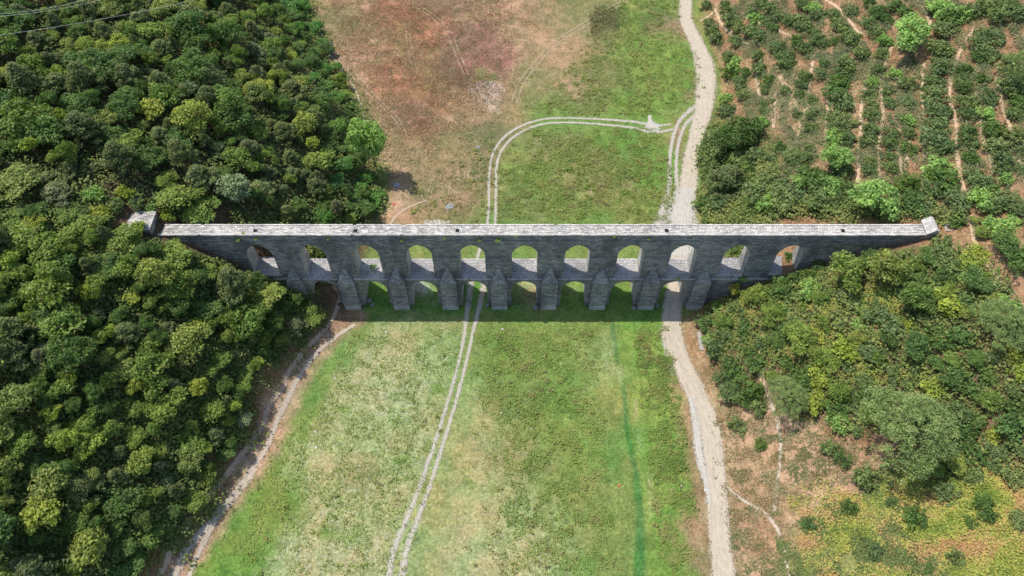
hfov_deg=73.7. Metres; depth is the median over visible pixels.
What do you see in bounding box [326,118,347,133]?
ivy covered tree
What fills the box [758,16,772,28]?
sapling
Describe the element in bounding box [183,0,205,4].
broadleaf tree
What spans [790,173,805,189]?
sapling
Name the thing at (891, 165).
sapling
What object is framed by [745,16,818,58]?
hill path
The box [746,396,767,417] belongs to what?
shrub
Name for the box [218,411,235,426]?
young tree
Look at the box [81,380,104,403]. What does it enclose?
young tree
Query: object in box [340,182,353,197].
young tree
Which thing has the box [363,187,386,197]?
ivy covered tree
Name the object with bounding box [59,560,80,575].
young tree
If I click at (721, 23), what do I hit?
hill path
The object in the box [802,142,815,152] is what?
sapling
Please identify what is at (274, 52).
broadleaf tree
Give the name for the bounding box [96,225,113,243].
young tree
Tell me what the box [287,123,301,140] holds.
pine tree
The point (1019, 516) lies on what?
shrub
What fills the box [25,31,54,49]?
pine tree
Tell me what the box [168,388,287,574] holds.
path gravel
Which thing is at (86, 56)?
broadleaf tree
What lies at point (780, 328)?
shrub
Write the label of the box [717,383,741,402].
shrub
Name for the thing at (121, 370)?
broadleaf tree
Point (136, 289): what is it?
young tree
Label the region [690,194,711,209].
sapling
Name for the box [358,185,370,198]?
young tree
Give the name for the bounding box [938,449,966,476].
broadleaf tree
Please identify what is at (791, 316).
shrub
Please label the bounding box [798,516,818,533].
shrub
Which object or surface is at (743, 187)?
sapling
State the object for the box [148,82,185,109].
broadleaf tree
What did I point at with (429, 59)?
russet scrub
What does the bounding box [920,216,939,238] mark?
end block
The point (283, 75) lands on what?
young tree
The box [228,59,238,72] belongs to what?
young tree
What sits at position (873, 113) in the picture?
sapling
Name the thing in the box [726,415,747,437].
shrub
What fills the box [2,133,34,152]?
broadleaf tree
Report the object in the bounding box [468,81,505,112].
rubble
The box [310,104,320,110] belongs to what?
broadleaf tree
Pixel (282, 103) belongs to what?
young tree
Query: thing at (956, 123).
hill path
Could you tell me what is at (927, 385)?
shrub
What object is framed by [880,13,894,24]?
sapling
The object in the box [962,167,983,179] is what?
sapling
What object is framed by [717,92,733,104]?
sapling
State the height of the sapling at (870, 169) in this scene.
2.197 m
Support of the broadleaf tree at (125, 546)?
on the ground
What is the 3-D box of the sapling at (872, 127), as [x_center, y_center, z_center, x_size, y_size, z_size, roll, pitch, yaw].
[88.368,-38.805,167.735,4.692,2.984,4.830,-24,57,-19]
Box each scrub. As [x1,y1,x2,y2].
[310,0,1023,575]
[322,0,511,161]
[698,236,1023,575]
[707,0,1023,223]
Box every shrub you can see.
[54,213,70,228]
[73,205,91,215]
[80,184,106,203]
[88,205,111,220]
[104,197,124,214]
[114,184,135,199]
[119,244,134,259]
[129,197,141,210]
[143,203,156,212]
[147,192,163,207]
[158,207,175,220]
[179,208,192,221]
[310,247,324,258]
[692,309,714,333]
[700,333,713,343]
[702,336,727,358]
[711,300,722,313]
[712,365,727,384]
[714,327,733,342]
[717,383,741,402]
[719,353,730,366]
[724,301,737,312]
[724,354,741,380]
[724,377,742,403]
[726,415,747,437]
[730,245,741,254]
[733,371,748,384]
[733,388,752,409]
[737,307,747,316]
[737,316,750,334]
[739,330,747,341]
[741,345,754,356]
[742,380,766,400]
[744,350,767,374]
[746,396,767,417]
[753,336,764,350]
[754,438,767,450]
[762,281,773,289]
[766,276,796,301]
[775,321,789,343]
[776,354,795,369]
[778,302,791,316]
[782,290,795,303]
[783,368,817,397]
[784,251,792,261]
[786,313,802,325]
[787,272,802,283]
[787,367,801,377]
[798,267,816,279]
[798,277,822,300]
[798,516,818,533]
[801,361,817,376]
[803,387,827,416]
[807,363,831,392]
[808,326,827,345]
[811,260,825,270]
[818,438,843,456]
[820,390,848,420]
[824,411,853,434]
[828,308,843,320]
[829,333,861,362]
[832,448,852,469]
[835,320,845,330]
[836,289,862,310]
[839,358,857,373]
[839,498,859,515]
[845,401,862,413]
[850,317,866,329]
[850,463,881,490]
[851,389,859,398]
[851,424,863,437]
[854,371,875,390]
[856,337,886,362]
[857,386,885,412]
[861,302,889,322]
[864,327,874,339]
[867,541,883,560]
[875,306,905,338]
[877,401,889,412]
[881,362,899,377]
[885,495,898,506]
[886,376,899,389]
[900,379,917,392]
[901,503,929,531]
[902,319,916,331]
[907,365,921,374]
[908,270,934,288]
[914,406,940,427]
[918,377,946,399]
[919,310,947,330]
[923,325,958,351]
[923,426,946,444]
[924,560,934,574]
[929,235,955,263]
[930,286,970,317]
[931,480,962,507]
[933,255,962,276]
[936,364,975,393]
[942,400,976,426]
[944,546,967,569]
[948,214,965,229]
[948,325,980,348]
[951,417,980,447]
[956,252,981,271]
[956,293,976,312]
[956,433,989,465]
[958,269,968,281]
[962,241,991,263]
[962,515,980,529]
[963,381,982,403]
[963,464,984,484]
[966,414,987,429]
[969,491,1001,524]
[975,364,996,386]
[981,214,1019,237]
[983,350,1003,363]
[983,440,1012,463]
[985,424,1001,445]
[986,456,1003,476]
[988,277,1013,294]
[994,407,1023,442]
[997,293,1023,310]
[999,465,1023,489]
[1000,244,1023,276]
[1000,317,1023,344]
[1000,397,1021,416]
[1003,345,1023,365]
[1004,380,1023,399]
[1005,363,1023,381]
[1006,214,1022,230]
[1006,508,1023,530]
[1009,436,1023,458]
[1014,408,1023,417]
[1017,383,1023,404]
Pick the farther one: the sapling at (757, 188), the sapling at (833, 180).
the sapling at (757, 188)
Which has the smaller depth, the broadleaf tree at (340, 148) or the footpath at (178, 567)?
the footpath at (178, 567)
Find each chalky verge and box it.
[659,328,674,374]
[688,397,711,502]
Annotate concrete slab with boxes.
[697,332,703,350]
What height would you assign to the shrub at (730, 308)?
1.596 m
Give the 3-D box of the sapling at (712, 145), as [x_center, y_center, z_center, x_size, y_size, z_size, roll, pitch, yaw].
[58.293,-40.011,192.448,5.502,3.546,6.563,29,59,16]
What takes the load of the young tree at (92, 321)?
on the ground
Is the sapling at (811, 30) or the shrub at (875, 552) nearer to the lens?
the shrub at (875, 552)
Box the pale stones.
[424,219,449,223]
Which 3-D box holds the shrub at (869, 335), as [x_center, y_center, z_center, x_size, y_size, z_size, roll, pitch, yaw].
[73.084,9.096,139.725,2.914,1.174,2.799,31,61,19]
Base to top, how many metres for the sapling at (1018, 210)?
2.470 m
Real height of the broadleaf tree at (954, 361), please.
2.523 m
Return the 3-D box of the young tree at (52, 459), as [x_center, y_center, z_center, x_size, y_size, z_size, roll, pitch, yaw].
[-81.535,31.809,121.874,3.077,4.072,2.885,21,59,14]
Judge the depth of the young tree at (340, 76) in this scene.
205.06 m
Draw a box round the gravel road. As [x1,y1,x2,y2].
[661,0,735,575]
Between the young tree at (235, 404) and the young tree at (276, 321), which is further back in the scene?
the young tree at (276, 321)
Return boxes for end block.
[127,211,156,234]
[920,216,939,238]
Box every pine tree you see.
[0,0,8,7]
[0,71,5,84]
[0,315,37,346]
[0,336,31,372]
[4,61,48,101]
[7,3,34,20]
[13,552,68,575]
[14,0,36,7]
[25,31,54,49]
[32,8,44,21]
[37,169,62,185]
[37,179,72,205]
[38,51,64,74]
[38,72,74,96]
[44,11,67,32]
[49,6,59,16]
[56,161,76,179]
[57,0,77,6]
[60,110,107,147]
[62,60,107,94]
[66,472,106,508]
[76,0,99,22]
[84,162,102,175]
[85,20,94,33]
[90,308,106,320]
[92,21,120,40]
[98,140,140,179]
[101,15,115,24]
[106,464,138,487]
[107,62,146,87]
[111,318,146,349]
[117,15,129,21]
[128,11,150,26]
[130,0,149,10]
[134,310,149,321]
[138,8,158,25]
[141,68,153,77]
[144,69,184,97]
[148,125,168,146]
[151,38,173,63]
[157,320,178,337]
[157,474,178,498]
[162,117,182,133]
[163,139,198,171]
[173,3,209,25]
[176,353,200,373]
[184,164,220,190]
[194,85,222,114]
[195,66,223,90]
[199,50,209,59]
[203,426,230,446]
[205,10,223,23]
[208,66,227,83]
[208,141,227,158]
[211,63,223,70]
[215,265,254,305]
[218,2,239,17]
[220,58,231,71]
[220,392,236,407]
[223,0,237,7]
[229,348,240,361]
[237,139,262,159]
[243,31,254,42]
[244,43,268,64]
[245,20,262,40]
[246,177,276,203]
[248,65,268,79]
[255,163,278,178]
[256,57,271,71]
[260,32,282,45]
[264,210,277,220]
[265,119,276,131]
[269,121,298,145]
[270,19,287,32]
[272,63,291,82]
[277,184,288,195]
[277,204,297,221]
[279,79,308,98]
[281,150,299,166]
[281,166,301,184]
[283,59,295,70]
[285,315,308,336]
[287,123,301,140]
[288,97,301,111]
[289,110,302,120]
[294,137,304,147]
[299,169,313,181]
[306,108,326,132]
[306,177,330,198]
[701,163,745,200]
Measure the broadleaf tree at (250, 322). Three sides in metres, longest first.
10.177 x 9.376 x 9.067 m
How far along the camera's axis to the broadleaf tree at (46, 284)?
126.59 m
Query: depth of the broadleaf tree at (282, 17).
211.62 m
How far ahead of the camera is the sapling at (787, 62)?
195.29 m
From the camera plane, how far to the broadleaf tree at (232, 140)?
160.67 m
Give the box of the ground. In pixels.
[0,0,1023,575]
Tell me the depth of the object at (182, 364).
138.06 m
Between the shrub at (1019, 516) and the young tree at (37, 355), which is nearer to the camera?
the shrub at (1019, 516)
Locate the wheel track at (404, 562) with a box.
[386,281,485,575]
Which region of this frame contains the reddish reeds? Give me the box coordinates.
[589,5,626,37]
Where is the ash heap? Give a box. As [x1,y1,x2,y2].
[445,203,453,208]
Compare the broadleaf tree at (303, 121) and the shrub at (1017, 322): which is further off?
the broadleaf tree at (303, 121)
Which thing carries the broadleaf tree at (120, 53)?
on the ground
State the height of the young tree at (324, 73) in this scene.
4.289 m
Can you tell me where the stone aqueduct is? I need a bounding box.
[158,224,926,309]
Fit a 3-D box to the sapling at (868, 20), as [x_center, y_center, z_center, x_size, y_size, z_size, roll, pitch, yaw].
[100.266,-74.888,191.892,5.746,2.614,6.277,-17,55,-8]
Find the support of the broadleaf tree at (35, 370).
on the ground
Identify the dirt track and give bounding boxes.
[332,50,406,136]
[404,0,469,75]
[405,23,417,73]
[512,1,626,101]
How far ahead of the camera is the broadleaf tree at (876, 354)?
136.04 m
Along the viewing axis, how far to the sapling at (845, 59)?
185.17 m
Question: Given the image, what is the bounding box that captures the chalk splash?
[644,115,661,132]
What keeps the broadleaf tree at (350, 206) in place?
on the ground
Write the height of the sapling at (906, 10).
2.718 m
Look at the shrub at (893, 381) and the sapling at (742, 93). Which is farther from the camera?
the sapling at (742, 93)
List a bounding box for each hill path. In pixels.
[714,8,757,45]
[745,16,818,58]
[754,63,760,95]
[755,330,765,383]
[771,72,783,127]
[791,98,801,149]
[802,59,813,130]
[822,55,841,148]
[825,0,862,33]
[855,68,871,182]
[876,47,892,177]
[896,128,905,185]
[903,140,910,169]
[916,0,931,24]
[919,63,927,156]
[947,29,972,195]
[968,215,1023,307]
[974,68,994,173]
[994,77,1023,181]
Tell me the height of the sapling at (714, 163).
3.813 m
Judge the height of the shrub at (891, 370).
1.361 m
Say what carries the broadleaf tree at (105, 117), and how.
on the ground
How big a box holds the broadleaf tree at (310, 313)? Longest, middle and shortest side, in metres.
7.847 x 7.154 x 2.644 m
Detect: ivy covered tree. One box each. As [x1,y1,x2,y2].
[278,0,299,7]
[282,22,298,33]
[283,3,299,13]
[294,21,304,31]
[297,0,311,13]
[308,20,324,35]
[308,72,317,83]
[311,207,334,223]
[313,62,332,72]
[315,37,327,44]
[323,78,335,90]
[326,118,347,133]
[326,173,343,190]
[329,61,342,71]
[330,89,345,102]
[331,155,352,171]
[343,101,356,109]
[354,181,367,194]
[357,170,376,182]
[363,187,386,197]
[365,197,381,215]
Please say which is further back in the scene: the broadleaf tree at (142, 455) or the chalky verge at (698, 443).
the chalky verge at (698, 443)
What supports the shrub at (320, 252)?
on the ground
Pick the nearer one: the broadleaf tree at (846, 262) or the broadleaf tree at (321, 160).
the broadleaf tree at (846, 262)
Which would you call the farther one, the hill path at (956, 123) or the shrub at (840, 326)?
the hill path at (956, 123)
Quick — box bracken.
[706,259,1023,575]
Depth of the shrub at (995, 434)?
123.69 m
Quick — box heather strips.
[713,0,1023,218]
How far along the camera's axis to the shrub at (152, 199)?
147.04 m
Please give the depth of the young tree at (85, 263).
133.07 m
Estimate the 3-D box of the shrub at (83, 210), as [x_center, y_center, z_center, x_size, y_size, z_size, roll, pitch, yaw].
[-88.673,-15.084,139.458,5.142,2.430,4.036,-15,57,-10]
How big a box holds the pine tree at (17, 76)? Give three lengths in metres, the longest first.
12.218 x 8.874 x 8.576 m
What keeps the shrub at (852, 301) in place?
on the ground
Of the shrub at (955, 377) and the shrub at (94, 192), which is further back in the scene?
the shrub at (94, 192)
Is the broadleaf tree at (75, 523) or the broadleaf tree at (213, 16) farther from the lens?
the broadleaf tree at (213, 16)
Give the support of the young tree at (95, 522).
on the ground
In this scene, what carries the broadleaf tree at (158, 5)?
on the ground
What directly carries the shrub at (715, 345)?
on the ground
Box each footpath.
[157,286,340,575]
[169,468,256,575]
[186,323,355,575]
[316,31,366,121]
[389,200,426,223]
[727,486,790,575]
[762,384,782,511]
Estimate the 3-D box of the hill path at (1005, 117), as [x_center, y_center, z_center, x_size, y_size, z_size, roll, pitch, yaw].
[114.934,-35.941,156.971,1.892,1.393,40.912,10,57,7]
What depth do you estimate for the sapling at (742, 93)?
199.81 m
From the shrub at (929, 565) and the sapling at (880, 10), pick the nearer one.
the shrub at (929, 565)
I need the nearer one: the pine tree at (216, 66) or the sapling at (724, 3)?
the pine tree at (216, 66)
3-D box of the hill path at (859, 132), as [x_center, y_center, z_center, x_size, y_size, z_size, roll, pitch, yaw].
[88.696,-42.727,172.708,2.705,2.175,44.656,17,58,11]
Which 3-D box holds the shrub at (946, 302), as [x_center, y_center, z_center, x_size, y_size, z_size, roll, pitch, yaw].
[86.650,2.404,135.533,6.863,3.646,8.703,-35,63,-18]
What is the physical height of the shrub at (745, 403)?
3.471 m
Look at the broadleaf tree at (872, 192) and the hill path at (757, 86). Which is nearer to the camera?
the broadleaf tree at (872, 192)
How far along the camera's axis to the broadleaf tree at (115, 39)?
163.71 m
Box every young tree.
[0,228,14,251]
[0,250,19,271]
[0,282,6,298]
[0,492,14,509]
[3,91,22,103]
[6,300,18,311]
[9,555,27,569]
[10,242,29,259]
[15,0,32,11]
[18,135,41,160]
[18,311,37,327]
[19,265,35,281]
[22,205,40,221]
[23,214,45,229]
[23,302,35,311]
[25,452,48,476]
[29,348,49,370]
[29,375,48,394]
[33,89,59,107]
[34,393,53,408]
[38,404,62,423]
[39,7,54,14]
[40,422,61,434]
[42,149,58,164]
[42,459,75,476]
[43,428,79,453]
[45,457,61,465]
[49,64,65,73]
[52,107,66,119]
[54,238,78,257]
[55,140,78,165]
[55,367,76,383]
[56,0,69,5]
[59,18,70,27]
[59,43,77,57]
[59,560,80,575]
[61,396,82,413]
[69,302,81,309]
[74,283,101,301]
[75,407,96,430]
[78,88,100,109]
[78,257,101,275]
[78,497,100,513]
[81,39,95,50]
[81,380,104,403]
[82,228,99,244]
[82,466,100,483]
[82,515,102,532]
[86,314,101,328]
[89,328,108,345]
[94,347,114,364]
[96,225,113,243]
[99,372,116,388]
[101,483,118,495]
[102,323,114,337]
[102,401,119,416]
[108,305,129,323]
[111,443,129,460]
[112,111,123,123]
[121,26,136,37]
[121,251,139,269]
[124,375,144,394]
[128,34,138,48]
[130,280,147,293]
[131,79,147,98]
[131,510,151,531]
[132,242,148,256]
[138,137,153,147]
[138,314,154,329]
[141,51,158,68]
[142,292,162,309]
[144,390,157,401]
[145,240,161,256]
[145,422,161,435]
[148,327,168,342]
[152,460,169,473]
[157,347,177,367]
[159,54,172,63]
[166,22,177,36]
[166,297,190,316]
[166,378,186,394]
[167,482,185,499]
[168,35,179,54]
[185,419,199,434]
[187,268,208,286]
[187,377,209,396]
[188,317,203,329]
[191,1,206,10]
[197,133,212,148]
[197,441,212,453]
[203,316,220,331]
[204,53,219,64]
[206,113,215,122]
[208,46,220,63]
[211,0,223,7]
[214,118,228,132]
[215,170,229,183]
[216,375,233,391]
[217,306,229,316]
[217,310,237,330]
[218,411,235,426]
[224,435,238,448]
[225,399,242,411]
[227,300,244,318]
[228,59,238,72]
[229,44,249,65]
[230,384,247,400]
[232,58,245,67]
[232,331,245,342]
[233,128,247,140]
[242,13,255,22]
[242,19,255,28]
[242,186,260,204]
[243,161,265,177]
[244,270,266,290]
[248,335,261,349]
[249,359,261,371]
[250,73,260,80]
[253,149,270,163]
[255,120,265,128]
[256,329,271,346]
[257,344,271,355]
[262,195,273,209]
[264,90,277,110]
[264,311,284,336]
[266,57,278,70]
[266,67,278,83]
[271,155,279,169]
[275,68,288,84]
[276,98,292,117]
[279,34,292,46]
[280,299,291,310]
[283,174,297,186]
[284,17,292,22]
[286,47,292,53]
[291,293,302,306]
[294,101,309,110]
[304,59,311,68]
[305,48,319,60]
[305,136,319,151]
[313,170,323,179]
[315,125,325,137]
[316,69,328,77]
[317,81,325,86]
[319,109,325,117]
[322,186,333,201]
[329,199,344,215]
[336,71,346,83]
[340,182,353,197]
[344,147,353,154]
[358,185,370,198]
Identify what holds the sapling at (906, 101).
on the ground
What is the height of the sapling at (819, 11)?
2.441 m
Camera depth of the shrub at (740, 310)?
153.79 m
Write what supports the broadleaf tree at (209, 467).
on the ground
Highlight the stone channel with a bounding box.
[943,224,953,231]
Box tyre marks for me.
[428,183,449,199]
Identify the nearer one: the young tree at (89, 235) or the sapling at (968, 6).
the young tree at (89, 235)
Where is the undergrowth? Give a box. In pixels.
[0,0,1023,575]
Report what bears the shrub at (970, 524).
on the ground
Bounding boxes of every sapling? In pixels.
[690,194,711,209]
[696,155,709,167]
[700,129,721,144]
[701,0,714,9]
[701,194,721,223]
[702,17,713,24]
[703,24,720,34]
[703,157,720,173]
[706,137,736,162]
[706,177,733,197]
[708,31,724,43]
[708,142,720,152]
[711,196,732,212]
[713,103,736,118]
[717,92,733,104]
[718,6,734,15]
[718,65,738,78]
[719,0,730,7]
[720,13,738,25]
[721,50,733,62]
[723,174,748,197]
[725,55,741,70]
[727,35,742,46]
[728,19,742,32]
[729,151,747,167]
[731,75,747,89]
[734,141,756,151]
[735,88,751,100]
[737,66,752,77]
[740,23,756,36]
[741,163,755,176]
[741,182,750,191]
[743,179,769,204]
[745,7,758,17]
[746,12,763,24]
[746,146,767,166]
[749,60,767,74]
[750,29,766,41]
[750,48,764,60]
[753,0,768,7]
[755,190,782,213]
[756,74,775,85]
[758,1,778,12]
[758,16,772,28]
[758,83,770,94]
[758,99,769,108]
[758,105,767,111]
[758,116,771,126]
[758,170,774,183]
[764,206,782,219]
[765,153,779,164]
[766,164,781,177]
[766,180,799,218]
[767,40,786,54]
[768,23,779,30]
[770,9,782,21]
[770,49,796,66]
[773,140,787,153]
[774,178,790,187]
[777,58,798,68]
[779,182,807,206]
[780,13,795,26]
[780,85,792,94]
[783,145,800,162]
[785,157,799,167]
[788,34,802,46]
[790,12,810,28]
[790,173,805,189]
[792,110,803,119]
[793,19,814,31]
[793,89,804,99]
[794,0,811,11]
[794,79,807,87]
[794,162,816,179]
[795,41,813,52]
[798,70,815,83]
[798,151,817,163]
[800,168,832,200]
[802,123,819,132]
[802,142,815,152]
[802,186,836,211]
[803,1,823,12]
[804,48,813,56]
[804,107,822,119]
[806,28,820,36]
[806,33,825,43]
[806,93,820,104]
[809,8,827,19]
[814,69,828,79]
[816,38,830,47]
[817,173,846,196]
[818,59,829,68]
[820,85,853,102]
[822,108,849,128]
[825,127,844,143]
[825,163,856,178]
[827,7,841,19]
[827,73,852,89]
[827,120,850,132]
[828,195,850,209]
[829,90,854,112]
[830,37,839,45]
[831,17,847,29]
[832,66,855,79]
[834,178,857,198]
[835,53,856,71]
[837,25,855,39]
[840,132,857,147]
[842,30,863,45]
[845,5,860,14]
[847,118,861,127]
[852,46,871,59]
[858,133,878,147]
[859,15,878,29]
[859,89,878,98]
[860,106,881,120]
[860,165,879,176]
[862,0,877,7]
[862,97,879,108]
[862,122,879,136]
[863,75,879,86]
[864,155,877,165]
[865,26,885,38]
[867,4,890,20]
[870,63,885,73]
[873,48,889,58]
[875,33,894,46]
[878,136,898,146]
[879,160,900,174]
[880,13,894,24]
[880,85,895,96]
[881,125,900,138]
[882,95,896,109]
[884,151,898,161]
[885,0,906,12]
[885,66,903,79]
[891,172,923,194]
[895,5,913,16]
[895,76,919,91]
[899,113,917,125]
[900,93,914,108]
[900,140,919,156]
[901,188,928,216]
[902,126,917,136]
[914,196,937,217]
[917,74,946,88]
[917,126,953,154]
[918,84,951,103]
[919,178,943,198]
[920,154,958,178]
[921,98,953,123]
[922,116,952,136]
[922,145,942,159]
[923,38,955,57]
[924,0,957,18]
[927,56,955,74]
[928,166,961,193]
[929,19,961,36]
[935,140,958,153]
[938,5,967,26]
[942,186,973,215]
[950,73,973,84]
[953,5,975,21]
[953,82,973,94]
[953,94,981,107]
[955,64,973,74]
[956,106,980,120]
[956,133,980,150]
[957,124,978,138]
[961,151,980,164]
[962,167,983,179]
[965,2,984,16]
[965,29,992,49]
[965,169,996,192]
[967,185,990,202]
[970,50,987,62]
[971,190,1005,213]
[973,25,1006,46]
[974,87,999,106]
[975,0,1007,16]
[975,73,991,83]
[975,106,995,120]
[976,119,1008,139]
[978,43,1002,62]
[979,183,1002,194]
[981,137,1015,152]
[985,192,1012,213]
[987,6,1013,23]
[990,161,1013,175]
[991,150,1014,170]
[993,56,1023,74]
[994,75,1023,97]
[998,172,1014,184]
[1000,0,1023,12]
[1002,124,1023,142]
[1002,188,1023,205]
[1005,106,1023,121]
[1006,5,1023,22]
[1006,197,1023,215]
[1008,94,1023,109]
[1013,145,1023,157]
[1014,164,1023,173]
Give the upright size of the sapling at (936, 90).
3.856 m
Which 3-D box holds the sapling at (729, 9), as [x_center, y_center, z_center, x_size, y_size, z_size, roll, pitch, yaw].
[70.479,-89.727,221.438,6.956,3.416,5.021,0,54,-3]
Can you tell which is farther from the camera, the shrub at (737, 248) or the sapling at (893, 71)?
the sapling at (893, 71)
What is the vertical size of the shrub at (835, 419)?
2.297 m
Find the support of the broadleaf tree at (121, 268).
on the ground
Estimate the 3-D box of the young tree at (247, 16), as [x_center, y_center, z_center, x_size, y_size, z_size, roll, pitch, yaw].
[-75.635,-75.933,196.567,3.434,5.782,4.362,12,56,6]
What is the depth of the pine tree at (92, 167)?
144.31 m
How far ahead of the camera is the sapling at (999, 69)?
166.54 m
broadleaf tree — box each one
[0,1,13,25]
[0,23,23,44]
[0,28,18,61]
[0,67,5,82]
[0,81,16,103]
[0,97,54,137]
[0,139,11,152]
[0,162,40,201]
[0,261,30,283]
[0,293,17,315]
[0,329,4,365]
[0,383,39,421]
[0,400,16,444]
[0,452,24,476]
[0,474,14,493]
[0,503,15,544]
[0,561,14,575]
[1,8,35,32]
[1,218,47,251]
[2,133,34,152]
[2,209,24,230]
[5,420,37,459]
[10,286,29,303]
[15,52,48,79]
[18,493,60,535]
[19,45,38,55]
[19,260,73,309]
[20,113,65,145]
[20,362,46,378]
[20,461,71,503]
[26,228,76,266]
[27,301,60,326]
[29,202,49,216]
[34,252,76,275]
[34,341,53,351]
[36,301,86,354]
[42,333,97,373]
[45,29,59,40]
[45,373,77,399]
[48,200,80,225]
[56,90,91,112]
[58,37,72,45]
[58,520,110,573]
[59,2,78,14]
[60,47,114,81]
[60,507,89,537]
[62,15,82,26]
[62,417,84,432]
[63,453,84,476]
[65,214,110,235]
[66,22,87,36]
[70,234,92,248]
[70,426,109,460]
[74,35,92,49]
[75,106,98,129]
[76,252,94,264]
[84,268,110,295]
[84,394,108,416]
[87,251,119,280]
[91,107,118,128]
[93,2,103,13]
[93,38,113,51]
[94,482,145,521]
[96,0,124,18]
[96,43,135,70]
[96,222,142,259]
[99,125,125,142]
[99,418,123,438]
[104,549,144,575]
[105,516,127,538]
[106,33,129,45]
[106,91,140,120]
[108,259,142,280]
[109,357,133,382]
[111,344,128,360]
[111,534,139,560]
[114,128,142,147]
[116,20,136,33]
[116,85,145,108]
[119,3,131,13]
[120,290,139,305]
[121,396,148,418]
[123,39,157,61]
[123,423,147,450]
[124,444,155,475]
[127,346,170,398]
[129,220,145,232]
[130,143,167,172]
[132,257,176,288]
[133,333,163,352]
[133,522,164,549]
[134,21,169,39]
[134,98,164,121]
[135,119,149,133]
[136,486,165,506]
[142,386,188,424]
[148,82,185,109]
[149,0,180,18]
[149,442,168,461]
[153,170,178,190]
[154,183,205,209]
[155,295,182,314]
[157,238,194,268]
[159,269,199,306]
[161,503,181,522]
[163,9,203,37]
[163,61,183,76]
[163,125,193,148]
[163,320,212,364]
[169,47,211,92]
[169,99,213,140]
[176,427,205,456]
[176,450,203,476]
[178,29,210,51]
[178,79,199,98]
[180,195,221,224]
[181,487,211,511]
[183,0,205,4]
[185,377,206,387]
[187,298,223,319]
[195,461,216,484]
[196,23,219,45]
[197,397,225,423]
[198,262,217,278]
[204,13,236,30]
[206,351,233,377]
[207,84,246,116]
[210,109,253,132]
[212,18,247,46]
[212,165,233,178]
[213,173,251,203]
[214,445,237,461]
[216,327,235,343]
[218,46,235,60]
[221,145,258,171]
[223,77,241,89]
[223,136,236,146]
[225,11,238,20]
[231,300,273,339]
[233,68,249,85]
[233,364,253,392]
[235,411,252,427]
[237,9,255,23]
[237,99,254,112]
[242,282,285,318]
[243,78,274,97]
[243,81,271,110]
[245,123,269,143]
[250,2,261,9]
[251,355,263,365]
[252,2,274,19]
[261,37,282,48]
[261,145,275,156]
[263,46,281,59]
[267,94,288,109]
[268,2,286,16]
[268,26,281,34]
[270,13,286,21]
[270,286,286,300]
[273,332,287,346]
[275,111,289,122]
[285,7,303,19]
[286,51,298,60]
[289,110,318,139]
[290,42,306,54]
[290,57,303,72]
[290,196,306,210]
[293,74,309,83]
[294,301,321,326]
[295,30,309,39]
[298,51,317,68]
[300,148,335,170]
[307,46,322,55]
[308,86,334,102]
[310,93,331,110]
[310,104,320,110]
[313,199,331,212]
[317,41,335,53]
[318,141,333,157]
[323,131,339,144]
[324,125,337,134]
[329,74,340,83]
[333,145,346,153]
[335,81,347,89]
[338,89,353,100]
[339,137,347,145]
[341,152,367,170]
[341,201,355,213]
[343,109,353,116]
[343,212,356,223]
[345,116,386,169]
[347,197,374,220]
[711,115,765,148]
[713,312,733,330]
[728,282,739,298]
[739,282,768,304]
[758,302,785,327]
[765,369,779,382]
[766,332,785,347]
[767,294,780,305]
[782,318,817,355]
[796,298,809,310]
[807,341,823,357]
[809,345,840,373]
[810,289,830,304]
[817,313,830,333]
[819,142,854,170]
[824,339,837,351]
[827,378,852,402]
[828,250,866,295]
[847,178,901,221]
[848,329,868,344]
[860,248,881,268]
[860,408,875,424]
[866,247,914,285]
[870,351,884,364]
[877,328,898,347]
[893,12,931,51]
[897,281,938,313]
[898,395,912,411]
[903,329,932,361]
[906,256,926,271]
[916,454,946,478]
[919,246,937,266]
[927,354,944,368]
[933,267,957,285]
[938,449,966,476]
[939,281,958,298]
[943,350,964,367]
[958,308,972,318]
[962,264,995,292]
[964,349,986,367]
[968,216,982,223]
[973,223,991,238]
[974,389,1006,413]
[981,271,994,278]
[984,290,1001,300]
[988,228,1020,259]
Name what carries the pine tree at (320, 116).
on the ground
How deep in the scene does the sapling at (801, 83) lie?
188.50 m
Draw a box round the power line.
[3,0,193,34]
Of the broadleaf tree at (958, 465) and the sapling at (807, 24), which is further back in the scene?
the sapling at (807, 24)
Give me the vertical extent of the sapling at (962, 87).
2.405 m
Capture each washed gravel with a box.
[654,105,694,223]
[660,186,699,257]
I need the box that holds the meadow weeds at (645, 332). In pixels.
[221,0,703,575]
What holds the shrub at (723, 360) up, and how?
on the ground
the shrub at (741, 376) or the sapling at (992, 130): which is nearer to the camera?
the shrub at (741, 376)
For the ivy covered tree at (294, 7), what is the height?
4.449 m
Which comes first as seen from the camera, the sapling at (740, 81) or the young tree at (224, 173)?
the young tree at (224, 173)
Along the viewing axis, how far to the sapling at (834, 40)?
193.11 m
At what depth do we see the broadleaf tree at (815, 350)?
139.86 m
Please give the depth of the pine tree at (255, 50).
185.79 m
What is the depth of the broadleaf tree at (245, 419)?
142.63 m
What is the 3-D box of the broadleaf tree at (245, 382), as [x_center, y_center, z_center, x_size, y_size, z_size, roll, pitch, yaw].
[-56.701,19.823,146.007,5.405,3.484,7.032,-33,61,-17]
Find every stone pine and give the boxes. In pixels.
[767,375,811,419]
[855,384,960,486]
[966,297,1023,351]
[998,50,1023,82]
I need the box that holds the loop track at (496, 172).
[475,117,672,258]

